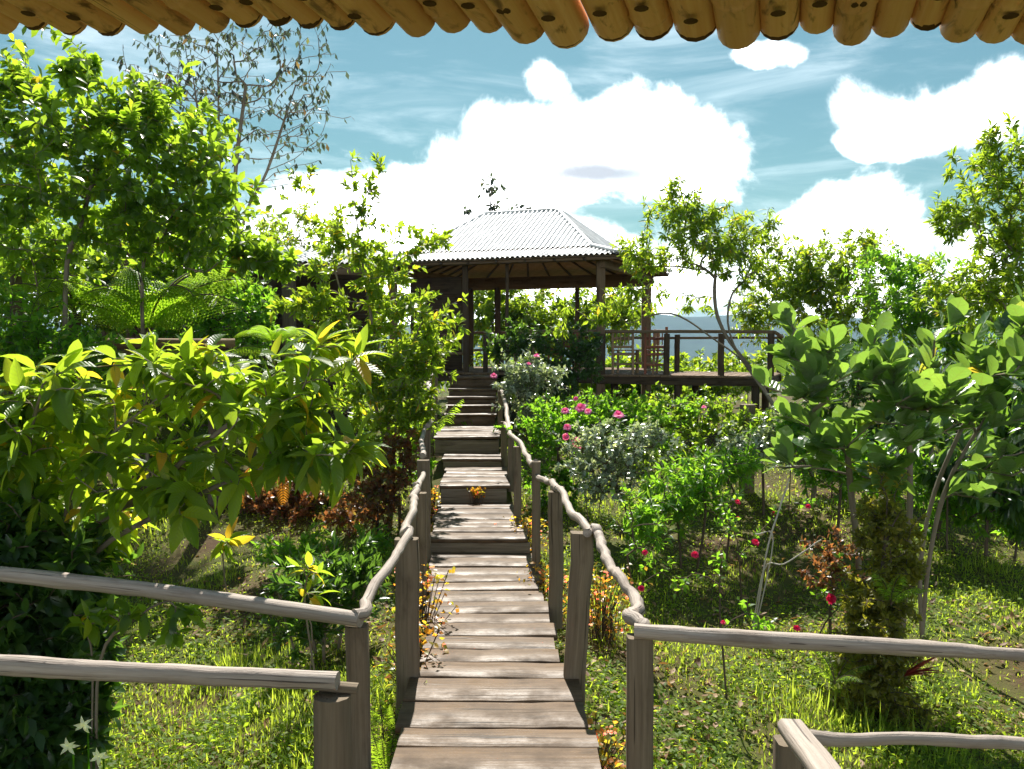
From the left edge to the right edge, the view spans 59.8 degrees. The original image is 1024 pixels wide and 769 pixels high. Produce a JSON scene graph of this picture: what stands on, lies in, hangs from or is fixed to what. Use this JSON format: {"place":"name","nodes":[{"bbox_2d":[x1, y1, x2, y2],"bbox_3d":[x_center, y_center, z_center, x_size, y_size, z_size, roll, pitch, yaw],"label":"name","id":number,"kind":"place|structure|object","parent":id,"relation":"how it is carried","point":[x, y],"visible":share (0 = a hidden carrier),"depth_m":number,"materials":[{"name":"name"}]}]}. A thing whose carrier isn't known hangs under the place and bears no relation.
{"place":"outdoors","nodes":[
{"label":"outdoors","id":0,"kind":"place"},
{"bbox_2d":[0,566,363,627],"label":"handrail","id":1,"kind":"object","parent":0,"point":[159,591],"visible":1,"depth_m":4.60,"materials":[{"name":"grey wood"}]},
{"bbox_2d":[1,314,998,367],"bbox_3d":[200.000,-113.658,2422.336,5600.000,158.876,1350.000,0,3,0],"label":"hills","id":2,"kind":"structure","parent":0,"point":[690,347],"depth_m":2032.06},
{"bbox_2d":[0,351,1023,768],"bbox_3d":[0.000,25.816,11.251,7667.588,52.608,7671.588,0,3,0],"label":"ground","id":3,"kind":"structure","parent":0,"point":[1010,680],"depth_m":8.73,"materials":[{"name":"green plant"}]},
{"bbox_2d":[0,244,96,401],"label":"tree fern","id":4,"kind":"object","parent":3,"relation":"on","point":[16,281],"visible":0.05,"depth_m":13.09,"materials":[{"name":"green plant"}]},
{"bbox_2d":[0,271,128,499],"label":"shade bush","id":5,"kind":"object","parent":3,"relation":"on","point":[36,351],"visible":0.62,"depth_m":10.54,"materials":[{"name":"green plant"}]},
{"bbox_2d":[60,738,79,768],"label":"lily","id":6,"kind":"object","parent":3,"relation":"on","point":[67,745],"visible":1,"depth_m":4.69,"materials":[{"name":"white plant"}]},
{"bbox_2d":[0,478,143,768],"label":"dense shrub","id":7,"kind":"object","parent":3,"relation":"on","point":[40,718],"visible":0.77,"depth_m":5.33,"materials":[{"name":"green plant"}]},
{"bbox_2d":[0,278,144,442],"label":"tree fern","id":8,"kind":"object","parent":3,"relation":"on","point":[47,288],"visible":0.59,"depth_m":11.87,"materials":[{"name":"green plant"}]},
{"bbox_2d":[73,716,91,768],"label":"lily","id":9,"kind":"object","parent":3,"relation":"on","point":[83,724],"visible":1,"depth_m":4.84,"materials":[{"name":"white plant"}]},
{"bbox_2d":[0,220,180,354],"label":"shade bush","id":10,"kind":"object","parent":3,"relation":"on","point":[92,255],"visible":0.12,"depth_m":15.23,"materials":[{"name":"green plant"}]},
{"bbox_2d":[90,747,109,768],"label":"lily","id":11,"kind":"object","parent":3,"relation":"on","point":[97,756],"visible":1,"depth_m":4.59,"materials":[{"name":"white plant"}]},
{"bbox_2d":[61,594,206,768],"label":"leaning spray","id":12,"kind":"object","parent":3,"relation":"on","point":[101,615],"visible":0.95,"depth_m":5.04,"materials":[{"name":"green plant"}]},
{"bbox_2d":[36,264,250,470],"bbox_3d":[-5.162,-0.229,12.661,3.008,2.975,2.622,0,3,0],"label":"tree fern","id":13,"kind":"object","parent":3,"relation":"on","point":[159,305],"visible":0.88,"depth_m":12.22,"materials":[{"name":"green plant"}]},
{"bbox_2d":[0,26,302,486],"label":"broadleaf tree","id":14,"kind":"object","parent":3,"relation":"on","point":[143,115],"visible":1,"depth_m":11.48,"materials":[{"name":"green plant"}]},
{"bbox_2d":[98,217,230,340],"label":"bush","id":15,"kind":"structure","parent":3,"relation":"on","point":[104,333],"depth_m":18.44,"materials":[{"name":"green plant"}]},
{"bbox_2d":[61,223,271,337],"bbox_3d":[-6.752,-1.750,16.632,4.708,2.820,1.888,0,3,0],"label":"shade bush","id":16,"kind":"object","parent":3,"relation":"on","point":[165,274],"visible":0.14,"depth_m":16.25,"materials":[{"name":"green plant"}]},
{"bbox_2d":[106,338,234,392],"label":"retaining wall","id":17,"kind":"structure","parent":3,"relation":"on","point":[227,342],"depth_m":13.22,"materials":[{"name":"grey stone"}]},
{"bbox_2d":[0,654,358,768],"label":"handrail","id":18,"kind":"object","parent":3,"relation":"on","point":[332,721],"visible":1,"depth_m":3.38,"materials":[{"name":"grey wood"}]},
{"bbox_2d":[0,319,391,565],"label":"veined leaf shrub","id":19,"kind":"object","parent":3,"relation":"on","point":[33,431],"visible":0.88,"depth_m":5.51,"materials":[{"name":"green plant"}]},
{"bbox_2d":[29,342,372,460],"bbox_3d":[-4.535,0.440,12.671,5.220,2.224,1.820,-1,3,-18],"label":"shade bush","id":20,"kind":"object","parent":3,"relation":"on","point":[187,424],"visible":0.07,"depth_m":12.73,"materials":[{"name":"green plant"}]},
{"bbox_2d":[2,191,410,347],"bbox_3d":[-8.648,-2.639,26.215,14.794,6.305,3.596,0,3,-3],"label":"hedge tree","id":21,"kind":"object","parent":3,"relation":"on","point":[293,244],"visible":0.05,"depth_m":25.94,"materials":[{"name":"green plant"}]},
{"bbox_2d":[130,240,290,380],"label":"shade bush","id":22,"kind":"object","parent":3,"relation":"on","point":[253,301],"visible":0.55,"depth_m":14.63,"materials":[{"name":"green plant"}]},
{"bbox_2d":[167,345,261,514],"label":"tree fern","id":23,"kind":"object","parent":3,"relation":"on","point":[211,429],"visible":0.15,"depth_m":11.40,"materials":[{"name":"green plant"}]},
{"bbox_2d":[112,21,350,230],"bbox_3d":[-6.785,-4.786,20.699,6.046,7.859,3.922,0,3,0],"label":"sparse tree","id":24,"kind":"object","parent":3,"relation":"on","point":[235,95],"visible":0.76,"depth_m":20.68,"materials":[{"name":"grey plant"}]},
{"bbox_2d":[234,325,306,453],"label":"tree fern","id":25,"kind":"object","parent":3,"relation":"on","point":[266,333],"visible":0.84,"depth_m":13.47,"materials":[{"name":"green plant"}]},
{"bbox_2d":[208,517,338,670],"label":"yellow tip shrub","id":26,"kind":"object","parent":3,"relation":"on","point":[237,539],"visible":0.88,"depth_m":6.06,"materials":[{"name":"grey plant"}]},
{"bbox_2d":[209,477,338,526],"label":"red leaf shrub","id":27,"kind":"object","parent":3,"relation":"on","point":[290,506],"visible":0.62,"depth_m":11.41,"materials":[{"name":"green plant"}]},
{"bbox_2d":[242,467,313,507],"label":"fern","id":28,"kind":"object","parent":3,"relation":"on","point":[282,485],"visible":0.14,"depth_m":10.62,"materials":[{"name":"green plant"}]},
{"bbox_2d":[231,245,396,391],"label":"side building","id":29,"kind":"structure","parent":3,"relation":"on","point":[284,320],"depth_m":19.32,"materials":[{"name":"brown wood"}]},
{"bbox_2d":[248,517,393,578],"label":"glossy shrub","id":30,"kind":"object","parent":3,"relation":"on","point":[286,548],"visible":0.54,"depth_m":9.36,"materials":[{"name":"green plant"}]},
{"bbox_2d":[250,193,394,253],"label":"feathery tree","id":31,"kind":"object","parent":3,"relation":"on","point":[275,225],"visible":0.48,"depth_m":22.68,"materials":[{"name":"green plant"}]},
{"bbox_2d":[256,527,393,667],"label":"glossy shrub","id":32,"kind":"object","parent":3,"relation":"on","point":[358,568],"visible":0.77,"depth_m":6.84,"materials":[{"name":"green plant"}]},
{"bbox_2d":[274,412,437,494],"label":"leaf shrub","id":33,"kind":"object","parent":3,"relation":"on","point":[432,462],"visible":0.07,"depth_m":11.80,"materials":[{"name":"green plant"}]},
{"bbox_2d":[267,149,469,516],"bbox_3d":[-1.759,-0.564,11.165,2.403,4.652,1.864,1,3,22],"label":"twiggy tree","id":34,"kind":"object","parent":3,"relation":"on","point":[412,350],"visible":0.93,"depth_m":10.97,"materials":[{"name":"green plant"}]},
{"bbox_2d":[318,428,420,537],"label":"red leaf shrub","id":35,"kind":"object","parent":3,"relation":"on","point":[371,486],"visible":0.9,"depth_m":10.64,"materials":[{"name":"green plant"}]},
{"bbox_2d":[371,694,401,768],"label":"fern","id":36,"kind":"object","parent":3,"relation":"on","point":[381,764],"visible":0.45,"depth_m":5.03,"materials":[{"name":"green plant"}]},
{"bbox_2d":[345,373,437,768],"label":"handrail","id":37,"kind":"object","parent":3,"relation":"on","point":[411,554],"visible":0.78,"depth_m":5.42,"materials":[{"name":"grey wood"}]},
{"bbox_2d":[370,673,426,735],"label":"fern","id":38,"kind":"object","parent":3,"relation":"on","point":[389,712],"visible":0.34,"depth_m":5.44,"materials":[{"name":"green plant"}]},
{"bbox_2d":[373,617,448,701],"bbox_3d":[-0.645,1.821,5.817,0.493,0.616,0.592,-1,3,-21],"label":"begonia","id":39,"kind":"object","parent":3,"relation":"on","point":[427,631],"visible":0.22,"depth_m":5.79,"materials":[{"name":"yellow plant"}]},
{"bbox_2d":[387,563,458,655],"bbox_3d":[-0.656,1.679,6.587,0.546,0.712,0.595,0,3,0],"label":"begonia","id":40,"kind":"object","parent":3,"relation":"on","point":[426,585],"visible":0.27,"depth_m":6.57,"materials":[{"name":"yellow plant"}]},
{"bbox_2d":[430,485,440,518],"bbox_3d":[-0.968,1.515,11.283,0.655,0.439,0.743,0,3,0],"label":"begonia","id":41,"kind":"object","parent":3,"relation":"on","point":[434,509],"visible":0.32,"depth_m":11.23,"materials":[{"name":"yellow plant"}]},
{"bbox_2d":[396,399,485,441],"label":"fern","id":42,"kind":"object","parent":3,"relation":"on","point":[437,429],"visible":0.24,"depth_m":14.58,"materials":[{"name":"green plant"}]},
{"bbox_2d":[444,375,497,425],"bbox_3d":[-0.690,0.259,15.640,0.860,0.770,2.013,0,3,0],"label":"wooden stair","id":43,"kind":"object","parent":3,"relation":"on","point":[477,394],"visible":0.91,"depth_m":15.27,"materials":[{"name":"brown wood"}]},
{"bbox_2d":[467,485,485,503],"bbox_3d":[-0.425,1.504,10.632,0.230,0.584,0.204,0,3,0],"label":"begonia","id":44,"kind":"object","parent":3,"relation":"on","point":[475,491],"visible":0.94,"depth_m":10.60,"materials":[{"name":"orange plant"}]},
{"bbox_2d":[390,425,600,768],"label":"boardwalk","id":45,"kind":"structure","parent":3,"relation":"on","point":[497,690],"depth_m":5.83,"materials":[{"name":"brown wood"}]},
{"bbox_2d":[463,173,532,341],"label":"roof top tree","id":46,"kind":"object","parent":3,"relation":"on","point":[494,207],"visible":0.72,"depth_m":26.75,"materials":[{"name":"grey plant"}]},
{"bbox_2d":[1,351,1023,768],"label":"ground cover","id":47,"kind":"object","parent":3,"relation":"on","point":[201,741],"visible":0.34,"depth_m":6.62,"materials":[{"name":"green plant"}]},
{"bbox_2d":[494,512,548,552],"bbox_3d":[0.099,1.586,9.285,0.762,0.487,0.807,0,3,0],"label":"begonia","id":48,"kind":"object","parent":3,"relation":"on","point":[522,525],"visible":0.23,"depth_m":9.27,"materials":[{"name":"yellow plant"}]},
{"bbox_2d":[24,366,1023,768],"bbox_3d":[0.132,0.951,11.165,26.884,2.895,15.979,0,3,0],"label":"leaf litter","id":49,"kind":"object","parent":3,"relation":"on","point":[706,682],"visible":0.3,"depth_m":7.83,"materials":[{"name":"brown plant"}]},
{"bbox_2d":[521,505,531,527],"bbox_3d":[-0.049,1.602,10.567,0.611,0.369,0.696,0,3,0],"label":"begonia","id":50,"kind":"object","parent":3,"relation":"on","point":[525,510],"visible":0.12,"depth_m":10.61,"materials":[{"name":"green plant"}]},
{"bbox_2d":[488,340,571,450],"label":"silver leaf bush","id":51,"kind":"object","parent":3,"relation":"on","point":[529,374],"visible":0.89,"depth_m":13.87,"materials":[{"name":"green plant"}]},
{"bbox_2d":[516,561,568,629],"bbox_3d":[0.277,1.840,7.687,0.734,0.582,0.780,0,3,0],"label":"begonia","id":52,"kind":"object","parent":3,"relation":"on","point":[542,573],"visible":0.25,"depth_m":7.72,"materials":[{"name":"yellow plant"}]},
{"bbox_2d":[481,316,604,435],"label":"climbing shrub","id":53,"kind":"object","parent":3,"relation":"on","point":[583,356],"visible":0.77,"depth_m":15.75,"materials":[{"name":"green plant"}]},
{"bbox_2d":[473,287,656,394],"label":"hedge tree","id":54,"kind":"object","parent":3,"relation":"on","point":[525,310],"visible":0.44,"depth_m":26.36,"materials":[{"name":"green plant"}]},
{"bbox_2d":[497,389,653,768],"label":"handrail","id":55,"kind":"object","parent":3,"relation":"on","point":[639,701],"visible":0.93,"depth_m":5.41,"materials":[{"name":"grey wood"}]},
{"bbox_2d":[424,344,747,407],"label":"shade bush","id":56,"kind":"object","parent":3,"relation":"on","point":[686,389],"visible":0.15,"depth_m":22.04,"materials":[{"name":"green plant"}]},
{"bbox_2d":[389,208,783,431],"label":"pavilion","id":57,"kind":"structure","parent":3,"relation":"on","point":[542,248],"depth_m":18.52,"materials":[{"name":"brown wood"}]},
{"bbox_2d":[611,329,638,373],"bbox_3d":[2.212,-0.645,17.401,0.454,0.862,0.497,1,3,21],"label":"chair","id":58,"kind":"object","parent":57,"relation":"on","point":[613,346],"visible":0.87,"depth_m":17.24,"materials":[{"name":"brown wood"}]},
{"bbox_2d":[631,329,659,373],"bbox_3d":[2.626,-0.649,17.476,0.497,0.862,0.453,1,3,19],"label":"chair","id":59,"kind":"object","parent":57,"relation":"on","point":[657,357],"visible":0.47,"depth_m":17.37,"materials":[{"name":"brown wood"}]},
{"bbox_2d":[644,327,667,373],"bbox_3d":[2.758,-0.650,17.084,0.450,0.902,0.495,0,3,10],"label":"chair","id":60,"kind":"object","parent":57,"relation":"on","point":[653,338],"visible":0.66,"depth_m":16.88,"materials":[{"name":"brown wood"}]},
{"bbox_2d":[571,428,623,449],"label":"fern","id":61,"kind":"object","parent":3,"relation":"on","point":[604,435],"visible":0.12,"depth_m":15.23,"materials":[{"name":"green plant"}]},
{"bbox_2d":[543,562,657,644],"bbox_3d":[0.745,1.816,7.255,0.826,0.721,0.864,-2,4,-40],"label":"begonia","id":62,"kind":"object","parent":3,"relation":"on","point":[608,625],"visible":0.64,"depth_m":7.25,"materials":[{"name":"yellow plant"}]},
{"bbox_2d":[493,386,711,515],"bbox_3d":[1.346,0.874,11.769,3.248,1.699,1.601,-1,3,-25],"label":"rose bush","id":63,"kind":"object","parent":3,"relation":"on","point":[555,420],"visible":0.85,"depth_m":11.46,"materials":[{"name":"green plant"}]},
{"bbox_2d":[587,711,625,768],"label":"begonia","id":64,"kind":"object","parent":3,"relation":"on","point":[605,759],"visible":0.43,"depth_m":5.09,"materials":[{"name":"yellow plant"}]},
{"bbox_2d":[548,414,685,544],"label":"silver leaf bush","id":65,"kind":"object","parent":3,"relation":"on","point":[615,444],"visible":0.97,"depth_m":10.15,"materials":[{"name":"green plant"}]},
{"bbox_2d":[610,482,698,591],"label":"rose plant","id":66,"kind":"object","parent":3,"relation":"on","point":[694,554],"visible":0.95,"depth_m":7.36,"materials":[{"name":"green plant"}]},
{"bbox_2d":[548,176,816,503],"bbox_3d":[2.299,-0.673,12.742,3.575,4.624,1.899,0,3,0],"label":"layered tree","id":67,"kind":"object","parent":3,"relation":"on","point":[726,249],"visible":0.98,"depth_m":12.65,"materials":[{"name":"green plant"}]},
{"bbox_2d":[605,423,771,572],"bbox_3d":[1.869,1.305,9.484,2.557,1.737,1.119,-3,4,-44],"label":"lance leaf shrub","id":68,"kind":"object","parent":3,"relation":"on","point":[684,499],"visible":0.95,"depth_m":9.46,"materials":[{"name":"green plant"}]},
{"bbox_2d":[606,340,792,403],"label":"hedge tree","id":69,"kind":"object","parent":3,"relation":"on","point":[729,364],"visible":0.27,"depth_m":22.17,"materials":[{"name":"green plant"}]},
{"bbox_2d":[628,381,782,491],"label":"leaf shrub","id":70,"kind":"object","parent":3,"relation":"on","point":[696,432],"visible":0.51,"depth_m":12.56,"materials":[{"name":"green plant"}]},
{"bbox_2d":[673,514,800,698],"bbox_3d":[1.655,1.700,6.700,0.925,1.442,0.419,0,3,-8],"label":"rose plant","id":71,"kind":"object","parent":3,"relation":"on","point":[761,624],"visible":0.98,"depth_m":6.69,"materials":[{"name":"green plant"}]},
{"bbox_2d":[739,404,755,494],"bbox_3d":[3.340,0.957,12.657,0.227,1.349,0.229,2,4,42],"label":"wooden stump","id":72,"kind":"object","parent":3,"relation":"on","point":[751,408],"visible":0.33,"depth_m":12.58,"materials":[{"name":"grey wood"}]},
{"bbox_2d":[709,402,804,518],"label":"silver leaf bush","id":73,"kind":"object","parent":3,"relation":"on","point":[763,442],"visible":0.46,"depth_m":11.58,"materials":[{"name":"green plant"}]},
{"bbox_2d":[714,489,819,613],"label":"rose plant","id":74,"kind":"object","parent":3,"relation":"on","point":[773,513],"visible":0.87,"depth_m":8.68,"materials":[{"name":"green plant"}]},
{"bbox_2d":[752,479,822,630],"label":"bare branch","id":75,"kind":"object","parent":3,"relation":"on","point":[760,586],"visible":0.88,"depth_m":7.97,"materials":[{"name":"grey wood"}]},
{"bbox_2d":[752,300,893,630],"bbox_3d":[2.654,0.840,7.750,1.232,3.140,1.297,0,3,0],"label":"paddle leaf tree","id":76,"kind":"object","parent":3,"relation":"on","point":[820,370],"visible":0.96,"depth_m":7.64,"materials":[{"name":"green plant"}]},
{"bbox_2d":[807,552,845,633],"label":"rose plant","id":77,"kind":"object","parent":3,"relation":"on","point":[830,598],"visible":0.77,"depth_m":7.59,"materials":[{"name":"green plant"}]},
{"bbox_2d":[634,623,1023,661],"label":"handrail","id":78,"kind":"object","parent":3,"relation":"on","point":[799,641],"visible":1,"depth_m":3.81,"materials":[{"name":"grey wood"}]},
{"bbox_2d":[724,224,935,398],"bbox_3d":[5.814,-0.938,16.476,3.808,4.060,2.743,0,3,0],"label":"garden tree","id":79,"kind":"object","parent":3,"relation":"on","point":[812,285],"visible":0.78,"depth_m":16.23,"materials":[{"name":"green plant"}]},
{"bbox_2d":[798,525,869,634],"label":"red leaf shrub","id":80,"kind":"object","parent":3,"relation":"on","point":[826,577],"visible":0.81,"depth_m":7.87,"materials":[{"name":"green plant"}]},
{"bbox_2d":[807,651,874,683],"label":"fern","id":81,"kind":"object","parent":3,"relation":"on","point":[844,676],"visible":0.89,"depth_m":6.49,"materials":[{"name":"green plant"}]},
{"bbox_2d":[821,462,945,731],"bbox_3d":[2.802,1.575,6.845,0.867,1.905,1.177,0,3,9],"label":"column shrub","id":82,"kind":"object","parent":3,"relation":"on","point":[873,612],"visible":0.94,"depth_m":6.72,"materials":[{"name":"green plant"}]},
{"bbox_2d":[871,572,931,605],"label":"fern","id":83,"kind":"object","parent":82,"relation":"attached to","point":[907,593],"visible":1,"depth_m":6.45,"materials":[{"name":"green plant"}]},
{"bbox_2d":[904,657,945,678],"bbox_3d":[3.018,2.044,6.446,0.243,0.216,0.259,-2,3,-29],"label":"bromeliad","id":84,"kind":"object","parent":82,"relation":"attached to","point":[914,671],"visible":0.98,"depth_m":6.46,"materials":[{"name":"red plant"}]},
{"bbox_2d":[771,401,1017,540],"bbox_3d":[4.573,1.093,10.528,2.892,1.748,1.662,0,3,7],"label":"shade bush","id":85,"kind":"object","parent":3,"relation":"on","point":[964,513],"visible":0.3,"depth_m":10.46,"materials":[{"name":"green plant"}]},
{"bbox_2d":[773,718,1023,768],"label":"handrail","id":86,"kind":"object","parent":3,"relation":"on","point":[798,744],"visible":1,"depth_m":2.89,"materials":[{"name":"grey wood"}]},
{"bbox_2d":[787,313,1023,497],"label":"shade bush","id":87,"kind":"object","parent":3,"relation":"on","point":[854,388],"visible":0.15,"depth_m":12.48,"materials":[{"name":"green plant"}]},
{"bbox_2d":[834,294,982,638],"bbox_3d":[3.292,0.849,7.486,1.114,3.204,1.276,2,3,31],"label":"paddle leaf tree","id":88,"kind":"object","parent":3,"relation":"on","point":[931,387],"visible":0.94,"depth_m":7.30,"materials":[{"name":"green plant"}]},
{"bbox_2d":[840,235,1003,455],"bbox_3d":[6.930,-0.526,14.413,3.083,3.723,2.510,1,3,20],"label":"garden tree","id":89,"kind":"object","parent":3,"relation":"on","point":[897,274],"visible":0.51,"depth_m":14.30,"materials":[{"name":"green plant"}]},
{"bbox_2d":[904,389,1023,563],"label":"hanging leaf bush","id":90,"kind":"object","parent":3,"relation":"on","point":[1013,515],"visible":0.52,"depth_m":9.95,"materials":[{"name":"green plant"}]},
{"bbox_2d":[910,110,1023,333],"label":"overhanging tree","id":91,"kind":"object","parent":3,"relation":"on","point":[1008,235],"visible":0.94,"depth_m":9.10,"materials":[{"name":"green plant"}]},
{"bbox_2d":[916,283,1023,638],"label":"paddle leaf tree","id":92,"kind":"object","parent":3,"relation":"on","point":[990,369],"visible":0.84,"depth_m":7.80,"materials":[{"name":"green plant"}]},
{"bbox_2d":[931,276,1023,389],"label":"garden tree","id":93,"kind":"object","parent":3,"relation":"on","point":[993,319],"visible":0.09,"depth_m":13.60,"materials":[{"name":"green plant"}]},
{"bbox_2d":[0,0,1023,49],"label":"bamboo eave","id":94,"kind":"object","parent":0,"point":[736,24],"visible":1,"depth_m":1.98,"materials":[{"name":"brown wood"}]},
{"bbox_2d":[0,9,1023,324],"label":"sky","id":95,"kind":"structure","parent":0,"point":[818,130],"materials":[{"name":"blue"}]},
{"bbox_2d":[514,333,533,368],"bbox_3d":[0.274,-0.787,20.351,0.458,0.862,0.505,0,3,0],"label":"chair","id":96,"kind":"object","parent":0,"point":[515,360],"visible":0.2,"depth_m":20.15,"materials":[{"name":"brown wood"}]},
{"bbox_2d":[530,335,591,370],"bbox_3d":[1.007,-0.688,19.357,1.300,0.758,0.790,1,3,21],"label":"table","id":97,"kind":"object","parent":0,"point":[586,337],"visible":0.2,"depth_m":19.09,"materials":[{"name":"brown wood"}]},
{"bbox_2d":[547,333,577,371],"bbox_3d":[1.052,-0.697,18.476,0.498,0.863,0.456,-2,3,-38],"label":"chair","id":98,"kind":"object","parent":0,"point":[568,346],"visible":0.12,"depth_m":18.43,"materials":[{"name":"brown wood"}]}
]}

